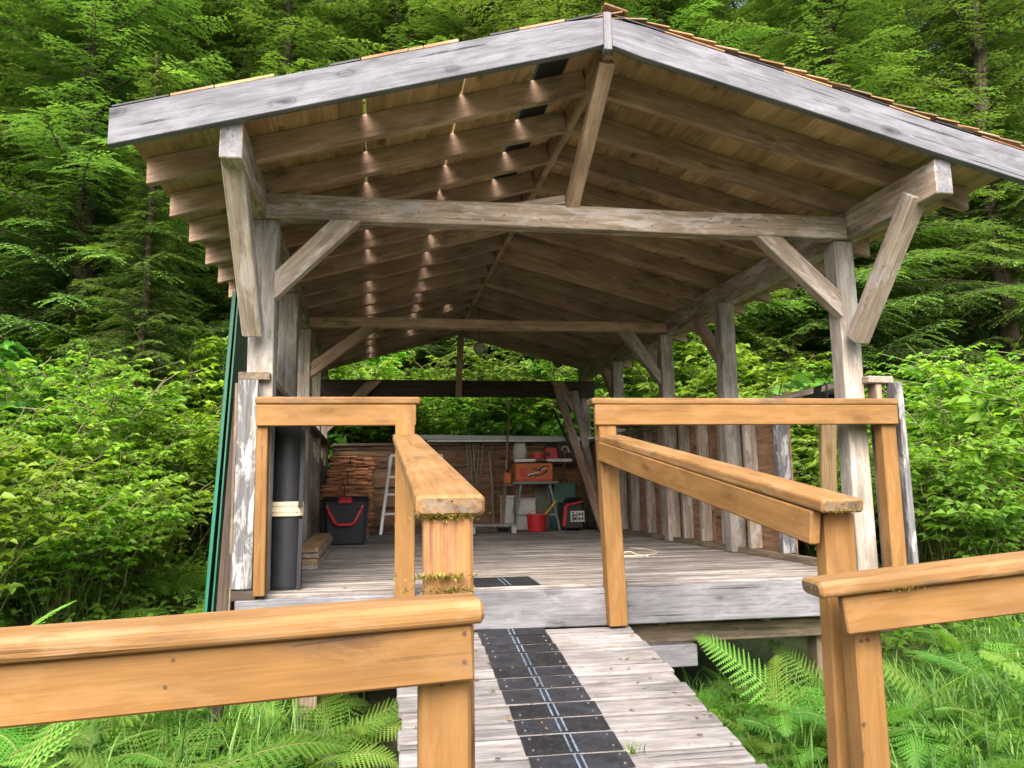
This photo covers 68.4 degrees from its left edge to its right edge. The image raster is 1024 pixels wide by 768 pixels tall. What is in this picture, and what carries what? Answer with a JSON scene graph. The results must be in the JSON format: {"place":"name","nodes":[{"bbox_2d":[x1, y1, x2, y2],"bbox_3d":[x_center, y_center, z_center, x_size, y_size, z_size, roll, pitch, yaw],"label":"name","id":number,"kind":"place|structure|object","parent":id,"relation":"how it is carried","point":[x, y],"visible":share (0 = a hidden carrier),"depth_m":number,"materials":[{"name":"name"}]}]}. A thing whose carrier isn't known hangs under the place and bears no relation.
{"place":"outdoors","nodes":[
{"label":"outdoors","id":0,"kind":"place"},
{"bbox_2d":[0,437,1023,767],"bbox_3d":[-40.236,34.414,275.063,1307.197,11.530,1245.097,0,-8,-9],"label":"ground","id":1,"kind":"structure","parent":0,"point":[756,647],"depth_m":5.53,"materials":[{"name":"plant"}]},
{"bbox_2d":[0,340,33,425],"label":"shrub","id":2,"kind":"object","parent":1,"relation":"on","point":[10,346],"visible":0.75,"depth_m":7.03,"materials":[{"name":"green plant"}]},
{"bbox_2d":[0,406,56,500],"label":"shrub","id":3,"kind":"object","parent":1,"relation":"on","point":[4,412],"visible":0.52,"depth_m":5.54,"materials":[{"name":"green plant"}]},
{"bbox_2d":[0,380,67,470],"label":"shrub","id":4,"kind":"object","parent":1,"relation":"on","point":[33,400],"visible":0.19,"depth_m":7.30,"materials":[{"name":"green plant"}]},
{"bbox_2d":[0,600,76,767],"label":"fern","id":5,"kind":"object","parent":1,"relation":"on","point":[8,742],"visible":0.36,"depth_m":2.77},
{"bbox_2d":[0,721,78,767],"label":"fern","id":6,"kind":"object","parent":1,"relation":"on","point":[37,747],"visible":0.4,"depth_m":2.38,"materials":[{"name":"plant"}]},
{"bbox_2d":[0,357,81,435],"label":"shrub","id":7,"kind":"object","parent":1,"relation":"on","point":[49,369],"visible":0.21,"depth_m":8.10,"materials":[{"name":"green plant"}]},
{"bbox_2d":[0,1,92,377],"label":"conifer","id":8,"kind":"object","parent":1,"relation":"on","point":[31,307],"visible":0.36,"depth_m":10.82,"materials":[{"name":"green plant"}]},
{"bbox_2d":[0,426,125,611],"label":"shrub","id":9,"kind":"object","parent":1,"relation":"on","point":[62,493],"visible":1,"depth_m":4.53,"materials":[{"name":"green plant"}]},
{"bbox_2d":[0,376,146,581],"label":"shrub","id":10,"kind":"object","parent":1,"relation":"on","point":[71,451],"visible":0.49,"depth_m":6.42,"materials":[{"name":"green plant"}]},
{"bbox_2d":[0,312,153,390],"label":"shrub","id":11,"kind":"object","parent":1,"relation":"on","point":[47,346],"visible":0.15,"depth_m":10.36,"materials":[{"name":"green plant"}]},
{"bbox_2d":[21,581,147,611],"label":"fern","id":12,"kind":"object","parent":1,"relation":"on","point":[95,599],"visible":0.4,"depth_m":5.96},
{"bbox_2d":[10,720,168,767],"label":"fern","id":13,"kind":"object","parent":1,"relation":"on","point":[145,755],"visible":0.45,"depth_m":3.04,"materials":[{"name":"plant"}]},
{"bbox_2d":[2,389,186,482],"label":"shrub","id":14,"kind":"object","parent":1,"relation":"on","point":[142,393],"visible":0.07,"depth_m":8.80,"materials":[{"name":"green plant"}]},
{"bbox_2d":[0,474,193,623],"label":"shrub","id":15,"kind":"object","parent":1,"relation":"on","point":[63,557],"visible":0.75,"depth_m":5.38,"materials":[{"name":"green plant"}]},
{"bbox_2d":[0,709,206,761],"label":"fern","id":16,"kind":"object","parent":1,"relation":"on","point":[86,735],"visible":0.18,"depth_m":3.22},
{"bbox_2d":[0,474,214,614],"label":"shrub","id":17,"kind":"object","parent":1,"relation":"on","point":[152,552],"visible":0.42,"depth_m":6.23,"materials":[{"name":"green plant"}]},
{"bbox_2d":[2,433,213,588],"bbox_3d":[-3.840,1.174,6.969,1.927,1.492,1.936,-2,-8,8],"label":"shrub","id":18,"kind":"object","parent":1,"relation":"on","point":[128,457],"visible":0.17,"depth_m":6.82,"materials":[{"name":"green plant"}]},
{"bbox_2d":[0,338,219,555],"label":"shrub","id":19,"kind":"object","parent":1,"relation":"on","point":[122,397],"visible":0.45,"depth_m":7.58,"materials":[{"name":"green plant"}]},
{"bbox_2d":[14,302,207,437],"bbox_3d":[-5.731,-0.076,11.009,2.368,2.192,2.547,-3,-8,16],"label":"shrub","id":20,"kind":"object","parent":1,"relation":"on","point":[178,335],"visible":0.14,"depth_m":10.82,"materials":[{"name":"green plant"}]},
{"bbox_2d":[0,0,224,355],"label":"conifer","id":21,"kind":"object","parent":1,"relation":"on","point":[171,251],"visible":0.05,"depth_m":13.55,"materials":[{"name":"green plant"}]},
{"bbox_2d":[0,0,232,354],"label":"conifer","id":22,"kind":"object","parent":1,"relation":"on","point":[25,175],"visible":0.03,"depth_m":14.29,"materials":[{"name":"green plant"}]},
{"bbox_2d":[52,570,205,603],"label":"fern","id":23,"kind":"object","parent":1,"relation":"on","point":[145,581],"visible":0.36,"depth_m":6.60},
{"bbox_2d":[47,381,223,570],"bbox_3d":[-3.727,1.028,8.412,2.676,2.072,2.688,4,-9,-31],"label":"shrub","id":24,"kind":"object","parent":1,"relation":"on","point":[193,454],"visible":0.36,"depth_m":7.99,"materials":[{"name":"green plant"}]},
{"bbox_2d":[48,51,223,534],"bbox_3d":[-4.850,-1.185,9.881,2.478,6.752,2.403,-5,-9,28],"label":"conifer","id":25,"kind":"object","parent":1,"relation":"on","point":[144,311],"visible":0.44,"depth_m":9.87,"materials":[{"name":"green plant"}]},
{"bbox_2d":[0,0,272,395],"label":"conifer","id":26,"kind":"object","parent":1,"relation":"on","point":[84,169],"visible":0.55,"depth_m":10.76,"materials":[{"name":"green plant"}]},
{"bbox_2d":[56,363,223,508],"bbox_3d":[-4.691,0.911,9.850,2.745,2.126,2.757,3,-9,-28],"label":"shrub","id":27,"kind":"object","parent":1,"relation":"on","point":[192,387],"visible":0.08,"depth_m":9.31,"materials":[{"name":"green plant"}]},
{"bbox_2d":[54,312,227,433],"bbox_3d":[-4.754,0.337,10.761,3.320,2.560,3.305,-1,-8,3],"label":"shrub","id":28,"kind":"object","parent":1,"relation":"on","point":[211,345],"visible":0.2,"depth_m":10.21,"materials":[{"name":"green plant"}]},
{"bbox_2d":[0,712,347,767],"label":"fern","id":29,"kind":"object","parent":1,"relation":"on","point":[202,749],"visible":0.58,"depth_m":3.21,"materials":[{"name":"plant"}]},
{"bbox_2d":[65,750,300,767],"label":"fern","id":30,"kind":"object","parent":1,"relation":"on","point":[81,760],"visible":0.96,"depth_m":2.66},
{"bbox_2d":[96,700,284,746],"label":"fern","id":31,"kind":"object","parent":1,"relation":"on","point":[169,714],"visible":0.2,"depth_m":3.63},
{"bbox_2d":[0,0,444,390],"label":"conifer","id":32,"kind":"object","parent":1,"relation":"on","point":[225,39],"visible":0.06,"depth_m":15.78,"materials":[{"name":"green plant"}]},
{"bbox_2d":[203,290,247,612],"bbox_3d":[-1.705,0.816,4.489,0.172,2.571,1.103,1,-8,-14],"label":"green sheet","id":33,"kind":"object","parent":1,"relation":"on","point":[236,357],"visible":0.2,"depth_m":4.10,"materials":[{"name":"metal"}]},
{"bbox_2d":[133,0,435,418],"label":"conifer","id":34,"kind":"object","parent":1,"relation":"on","point":[288,31],"visible":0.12,"depth_m":13.54,"materials":[{"name":"green plant"}]},
{"bbox_2d":[176,712,398,767],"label":"fern","id":35,"kind":"object","parent":1,"relation":"on","point":[345,756],"visible":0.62,"depth_m":3.33,"materials":[{"name":"plant"}]},
{"bbox_2d":[213,693,377,767],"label":"fern","id":36,"kind":"object","parent":1,"relation":"on","point":[355,705],"visible":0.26,"depth_m":3.87,"materials":[{"name":"plant"}]},
{"bbox_2d":[217,695,401,767],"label":"fern","id":37,"kind":"object","parent":1,"relation":"on","point":[362,727],"visible":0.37,"depth_m":3.64,"materials":[{"name":"plant"}]},
{"bbox_2d":[329,351,442,436],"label":"shrub","id":38,"kind":"object","parent":1,"relation":"on","point":[399,355],"visible":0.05,"depth_m":12.22,"materials":[{"name":"green plant"}]},
{"bbox_2d":[329,339,487,442],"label":"shrub","id":39,"kind":"object","parent":1,"relation":"on","point":[400,377],"visible":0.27,"depth_m":10.67,"materials":[{"name":"green plant"}]},
{"bbox_2d":[303,0,533,379],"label":"conifer","id":40,"kind":"object","parent":1,"relation":"on","point":[396,41],"visible":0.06,"depth_m":16.69,"materials":[{"name":"green plant"}]},
{"bbox_2d":[364,0,546,380],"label":"conifer","id":41,"kind":"object","parent":1,"relation":"on","point":[447,17],"visible":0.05,"depth_m":15.51,"materials":[{"name":"green plant"}]},
{"bbox_2d":[394,410,517,442],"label":"shrub","id":42,"kind":"object","parent":1,"relation":"on","point":[460,430],"visible":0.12,"depth_m":10.71,"materials":[{"name":"green plant"}]},
{"bbox_2d":[393,346,569,422],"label":"shrub","id":43,"kind":"object","parent":1,"relation":"on","point":[499,378],"visible":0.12,"depth_m":12.55,"materials":[{"name":"green plant"}]},
{"bbox_2d":[430,397,552,442],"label":"shrub","id":44,"kind":"object","parent":1,"relation":"on","point":[522,405],"visible":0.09,"depth_m":11.72,"materials":[{"name":"green plant"}]},
{"bbox_2d":[317,0,684,380],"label":"conifer","id":45,"kind":"object","parent":1,"relation":"on","point":[425,43],"visible":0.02,"depth_m":16.91,"materials":[{"name":"green plant"}]},
{"bbox_2d":[415,406,594,486],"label":"shrub","id":46,"kind":"object","parent":1,"relation":"on","point":[527,429],"visible":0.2,"depth_m":10.52,"materials":[{"name":"green plant"}]},
{"bbox_2d":[461,350,625,434],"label":"shrub","id":47,"kind":"object","parent":1,"relation":"on","point":[487,366],"visible":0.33,"depth_m":11.61,"materials":[{"name":"green plant"}]},
{"bbox_2d":[484,358,606,434],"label":"shrub","id":48,"kind":"object","parent":1,"relation":"on","point":[538,368],"visible":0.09,"depth_m":11.75,"materials":[{"name":"green plant"}]},
{"bbox_2d":[107,3,1023,735],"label":"timber shelter","id":49,"kind":"object","parent":1,"relation":"on","point":[699,183],"visible":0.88,"depth_m":4.30,"materials":[{"name":"wood"}]},
{"bbox_2d":[270,426,305,590],"bbox_3d":[-1.188,0.600,3.984,0.184,0.940,0.178,0,-8,-9],"label":"felt roll","id":50,"kind":"object","parent":49,"relation":"on","point":[287,520],"visible":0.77,"depth_m":3.91,"materials":[{"name":"fabric"}]},
{"bbox_2d":[302,533,332,569],"bbox_3d":[-1.490,1.253,5.742,0.154,0.143,1.827,1,-8,-10],"label":"lumber pile","id":51,"kind":"object","parent":49,"relation":"on","point":[316,548],"visible":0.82,"depth_m":5.06,"materials":[{"name":"wood"}]},
{"bbox_2d":[253,397,420,596],"bbox_3d":[-0.870,0.551,3.773,0.813,0.971,0.130,0,-8,-9],"label":"handrail","id":52,"kind":"object","parent":49,"relation":"attached to","point":[325,411],"visible":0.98,"depth_m":3.74,"materials":[{"name":"wood"}]},
{"bbox_2d":[320,496,370,544],"bbox_3d":[-1.597,1.307,7.241,0.460,0.450,0.445,0,-8,-9],"label":"storage tote","id":53,"kind":"object","parent":49,"relation":"on","point":[345,520],"visible":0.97,"depth_m":7.08,"materials":[{"name":"grey plastic"}]},
{"bbox_2d":[324,520,371,537],"bbox_3d":[-1.800,1.585,8.268,0.496,0.210,0.456,0,-8,-9],"label":"shingle bundle","id":54,"kind":"object","parent":49,"relation":"on","point":[368,529],"visible":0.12,"depth_m":8.13,"materials":[{"name":"brown wood"}]},
{"bbox_2d":[368,501,374,519],"bbox_3d":[-1.773,1.393,8.299,0.514,0.207,0.456,0,-8,-9],"label":"shingle bundle","id":55,"kind":"object","parent":54,"relation":"on","point":[371,514],"visible":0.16,"depth_m":8.13,"materials":[{"name":"brown wood"}]},
{"bbox_2d":[320,485,375,499],"bbox_3d":[-1.803,1.205,8.321,0.571,0.184,0.456,0,-8,-9],"label":"shingle bundle","id":56,"kind":"object","parent":55,"relation":"on","point":[367,490],"visible":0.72,"depth_m":8.13,"materials":[{"name":"brown wood"}]},
{"bbox_2d":[326,469,374,485],"bbox_3d":[-1.783,1.038,8.348,0.505,0.175,0.456,0,-8,-9],"label":"shingle bundle","id":57,"kind":"object","parent":56,"relation":"on","point":[342,477],"visible":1,"depth_m":8.15,"materials":[{"name":"brown wood"}]},
{"bbox_2d":[329,456,376,470],"bbox_3d":[-1.763,0.886,8.393,0.494,0.163,0.436,0,-8,-9],"label":"shingle bundle","id":58,"kind":"object","parent":57,"relation":"on","point":[340,463],"visible":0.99,"depth_m":8.21,"materials":[{"name":"brown wood"}]},
{"bbox_2d":[419,435,594,441],"bbox_3d":[-0.025,0.693,9.599,2.301,0.096,0.102,0,-8,-9],"label":"metal channel","id":59,"kind":"object","parent":49,"relation":"on","point":[460,438],"visible":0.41,"depth_m":9.51,"materials":[{"name":"metal"}]},
{"bbox_2d":[473,576,540,586],"bbox_3d":[-0.046,1.069,4.082,0.340,0.004,0.375,0,-8,-9],"label":"grip mat","id":60,"kind":"object","parent":49,"relation":"on","point":[502,581],"visible":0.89,"depth_m":4.05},
{"bbox_2d":[511,481,560,530],"bbox_3d":[0.272,1.479,9.134,0.567,0.588,0.406,0,-8,-9],"label":"work table","id":61,"kind":"object","parent":49,"relation":"on","point":[546,483],"visible":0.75,"depth_m":9.02,"materials":[{"name":"grey wood"}]},
{"bbox_2d":[513,463,552,481],"bbox_3d":[0.251,1.077,9.159,0.440,0.213,0.276,0,-8,-9],"label":"carton","id":62,"kind":"object","parent":61,"relation":"on","point":[524,472],"visible":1,"depth_m":9.03,"materials":[{"name":"orange cardboard"}]},
{"bbox_2d":[550,479,575,528],"bbox_3d":[0.639,1.494,9.381,0.320,0.607,0.200,0,-8,-9],"label":"chair","id":63,"kind":"object","parent":49,"relation":"on","point":[561,491],"visible":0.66,"depth_m":9.31,"materials":[{"name":"teal plastic"}]},
{"bbox_2d":[558,497,584,530],"bbox_3d":[0.694,1.546,8.956,0.277,0.390,0.395,0,-8,-9],"label":"generator","id":64,"kind":"object","parent":49,"relation":"on","point":[570,513],"visible":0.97,"depth_m":8.80,"materials":[{"name":"black plastic"}]},
{"bbox_2d":[553,385,599,530],"bbox_3d":[0.803,0.842,9.064,0.104,1.778,0.962,4,-9,-29],"label":"leaning board","id":65,"kind":"object","parent":49,"relation":"on","point":[579,456],"visible":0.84,"depth_m":9.04,"materials":[{"name":"wood"}]},
{"bbox_2d":[570,391,598,499],"bbox_3d":[0.934,0.898,9.256,0.098,1.706,0.598,4,-9,-30],"label":"leaning board","id":66,"kind":"object","parent":49,"relation":"on","point":[582,430],"visible":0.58,"depth_m":9.34,"materials":[{"name":"wood"}]},
{"bbox_2d":[586,398,906,566],"bbox_3d":[1.295,0.615,4.090,1.770,1.074,0.130,0,-8,-9],"label":"handrail","id":67,"kind":"object","parent":49,"relation":"attached to","point":[880,415],"visible":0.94,"depth_m":4.13,"materials":[{"name":"wood"}]},
{"bbox_2d":[397,626,768,767],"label":"ramp","id":68,"kind":"structure","parent":1,"relation":"on","point":[577,712],"depth_m":2.89,"materials":[{"name":"grey wood"}]},
{"bbox_2d":[0,582,484,767],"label":"handrail","id":69,"kind":"object","parent":68,"relation":"attached to","point":[71,671],"visible":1,"depth_m":1.21,"materials":[{"name":"wood"}]},
{"bbox_2d":[391,405,492,767],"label":"handrail","id":70,"kind":"object","parent":68,"relation":"attached to","point":[439,494],"visible":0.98,"depth_m":1.47,"materials":[{"name":"wood"}]},
{"bbox_2d":[593,408,862,767],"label":"handrail","id":71,"kind":"object","parent":68,"relation":"attached to","point":[822,519],"visible":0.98,"depth_m":2.47,"materials":[{"name":"wood"}]},
{"bbox_2d":[802,551,1023,767],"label":"handrail","id":72,"kind":"object","parent":68,"relation":"attached to","point":[873,603],"visible":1,"depth_m":1.95,"materials":[{"name":"wood"}]},
{"bbox_2d":[398,0,780,370],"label":"conifer","id":73,"kind":"object","parent":1,"relation":"on","point":[599,10],"visible":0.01,"depth_m":15.30,"materials":[{"name":"green plant"}]},
{"bbox_2d":[430,0,817,408],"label":"conifer","id":74,"kind":"object","parent":1,"relation":"on","point":[569,8],"visible":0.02,"depth_m":13.60,"materials":[{"name":"green plant"}]},
{"bbox_2d":[593,367,740,443],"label":"shrub","id":75,"kind":"object","parent":1,"relation":"on","point":[693,384],"visible":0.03,"depth_m":11.19,"materials":[{"name":"green plant"}]},
{"bbox_2d":[488,0,873,385],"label":"conifer","id":76,"kind":"object","parent":1,"relation":"on","point":[688,9],"visible":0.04,"depth_m":14.00,"materials":[{"name":"green plant"}]},
{"bbox_2d":[600,342,790,397],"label":"shrub","id":77,"kind":"object","parent":1,"relation":"on","point":[742,360],"visible":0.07,"depth_m":10.71,"materials":[{"name":"green plant"}]},
{"bbox_2d":[623,308,772,392],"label":"shrub","id":78,"kind":"object","parent":1,"relation":"on","point":[681,347],"visible":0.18,"depth_m":11.99,"materials":[{"name":"green plant"}]},
{"bbox_2d":[576,372,837,476],"bbox_3d":[2.703,1.192,9.772,3.482,2.580,3.515,0,-8,-4],"label":"shrub","id":79,"kind":"object","parent":1,"relation":"on","point":[802,381],"visible":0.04,"depth_m":8.54,"materials":[{"name":"green plant"}]},
{"bbox_2d":[650,0,827,359],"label":"conifer","id":80,"kind":"object","parent":1,"relation":"on","point":[746,48],"visible":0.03,"depth_m":17.13,"materials":[{"name":"green plant"}]},
{"bbox_2d":[693,305,828,386],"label":"shrub","id":81,"kind":"object","parent":1,"relation":"on","point":[760,350],"visible":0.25,"depth_m":12.96,"materials":[{"name":"green plant"}]},
{"bbox_2d":[691,351,832,395],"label":"shrub","id":82,"kind":"object","parent":1,"relation":"on","point":[767,380],"visible":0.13,"depth_m":11.51,"materials":[{"name":"green plant"}]},
{"bbox_2d":[714,655,826,754],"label":"fern","id":83,"kind":"object","parent":1,"relation":"on","point":[774,745],"visible":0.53,"depth_m":3.63,"materials":[{"name":"plant"}]},
{"bbox_2d":[695,633,917,736],"bbox_3d":[1.501,1.494,3.635,0.906,0.433,0.995,1,-8,-10],"label":"fern","id":84,"kind":"object","parent":1,"relation":"on","point":[787,722],"visible":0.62,"depth_m":3.81,"materials":[{"name":"plant"}]},
{"bbox_2d":[736,707,917,767],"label":"fern","id":85,"kind":"object","parent":1,"relation":"on","point":[806,754],"visible":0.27,"depth_m":3.33,"materials":[{"name":"plant"}]},
{"bbox_2d":[819,425,836,491],"bbox_3d":[2.203,1.101,5.230,0.118,2.011,0.479,-2,-8,8],"label":"post","id":86,"kind":"object","parent":1,"relation":"on","point":[827,459],"visible":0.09,"depth_m":5.17,"materials":[{"name":"wood"}]},
{"bbox_2d":[791,434,875,556],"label":"shrub","id":87,"kind":"object","parent":1,"relation":"on","point":[808,469],"visible":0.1,"depth_m":7.45,"materials":[{"name":"green plant"}]},
{"bbox_2d":[738,375,935,556],"bbox_3d":[3.418,1.103,8.580,2.533,2.327,2.299,7,-11,-44],"label":"shrub","id":88,"kind":"object","parent":1,"relation":"on","point":[811,430],"visible":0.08,"depth_m":8.20,"materials":[{"name":"green plant"}]},
{"bbox_2d":[767,640,922,708],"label":"fern","id":89,"kind":"object","parent":1,"relation":"on","point":[791,657],"visible":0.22,"depth_m":4.28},
{"bbox_2d":[699,0,1023,415],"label":"conifer","id":90,"kind":"object","parent":1,"relation":"on","point":[830,37],"visible":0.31,"depth_m":12.52,"materials":[{"name":"green plant"}]},
{"bbox_2d":[700,0,1023,393],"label":"conifer","id":91,"kind":"object","parent":1,"relation":"on","point":[743,10],"visible":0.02,"depth_m":15.97,"materials":[{"name":"green plant"}]},
{"bbox_2d":[757,659,1010,767],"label":"fern","id":92,"kind":"object","parent":1,"relation":"on","point":[805,712],"visible":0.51,"depth_m":3.28,"materials":[{"name":"plant"}]},
{"bbox_2d":[767,0,1023,347],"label":"conifer","id":93,"kind":"object","parent":1,"relation":"on","point":[889,85],"visible":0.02,"depth_m":19.55,"materials":[{"name":"green plant"}]},
{"bbox_2d":[800,342,1023,554],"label":"shrub","id":94,"kind":"object","parent":1,"relation":"on","point":[917,372],"visible":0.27,"depth_m":8.38,"materials":[{"name":"green plant"}]},
{"bbox_2d":[812,426,1023,567],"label":"shrub","id":95,"kind":"object","parent":1,"relation":"on","point":[964,446],"visible":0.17,"depth_m":6.35,"materials":[{"name":"green plant"}]},
{"bbox_2d":[831,335,1023,421],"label":"shrub","id":96,"kind":"object","parent":1,"relation":"on","point":[1014,345],"visible":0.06,"depth_m":12.00,"materials":[{"name":"green plant"}]},
{"bbox_2d":[853,0,1023,394],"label":"conifer","id":97,"kind":"object","parent":1,"relation":"on","point":[926,72],"visible":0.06,"depth_m":16.64,"materials":[{"name":"green plant"}]},
{"bbox_2d":[854,0,1023,408],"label":"conifer","id":98,"kind":"object","parent":1,"relation":"on","point":[975,14],"visible":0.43,"depth_m":13.40,"materials":[{"name":"green plant"}]},
{"bbox_2d":[867,356,1023,552],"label":"shrub","id":99,"kind":"object","parent":1,"relation":"on","point":[966,420],"visible":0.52,"depth_m":6.98,"materials":[{"name":"green plant"}]},
{"bbox_2d":[867,421,1023,558],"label":"shrub","id":100,"kind":"object","parent":1,"relation":"on","point":[931,429],"visible":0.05,"depth_m":7.41,"materials":[{"name":"green plant"}]},
{"bbox_2d":[868,432,1023,624],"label":"shrub","id":101,"kind":"object","parent":1,"relation":"on","point":[967,513],"visible":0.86,"depth_m":5.65,"materials":[{"name":"green plant"}]},
{"bbox_2d":[883,659,1023,730],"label":"fern","id":102,"kind":"object","parent":1,"relation":"on","point":[907,684],"visible":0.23,"depth_m":3.71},
{"bbox_2d":[887,617,1023,652],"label":"fern","id":103,"kind":"object","parent":1,"relation":"on","point":[967,644],"visible":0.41,"depth_m":5.04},
{"bbox_2d":[889,708,1023,767],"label":"fern","id":104,"kind":"object","parent":1,"relation":"on","point":[932,732],"visible":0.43,"depth_m":3.16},
{"bbox_2d":[903,641,1023,698],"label":"fern","id":105,"kind":"object","parent":1,"relation":"on","point":[939,659],"visible":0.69,"depth_m":4.28,"materials":[{"name":"plant"}]},
{"bbox_2d":[917,692,1023,751],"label":"fern","id":106,"kind":"object","parent":1,"relation":"on","point":[938,709],"visible":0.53,"depth_m":3.32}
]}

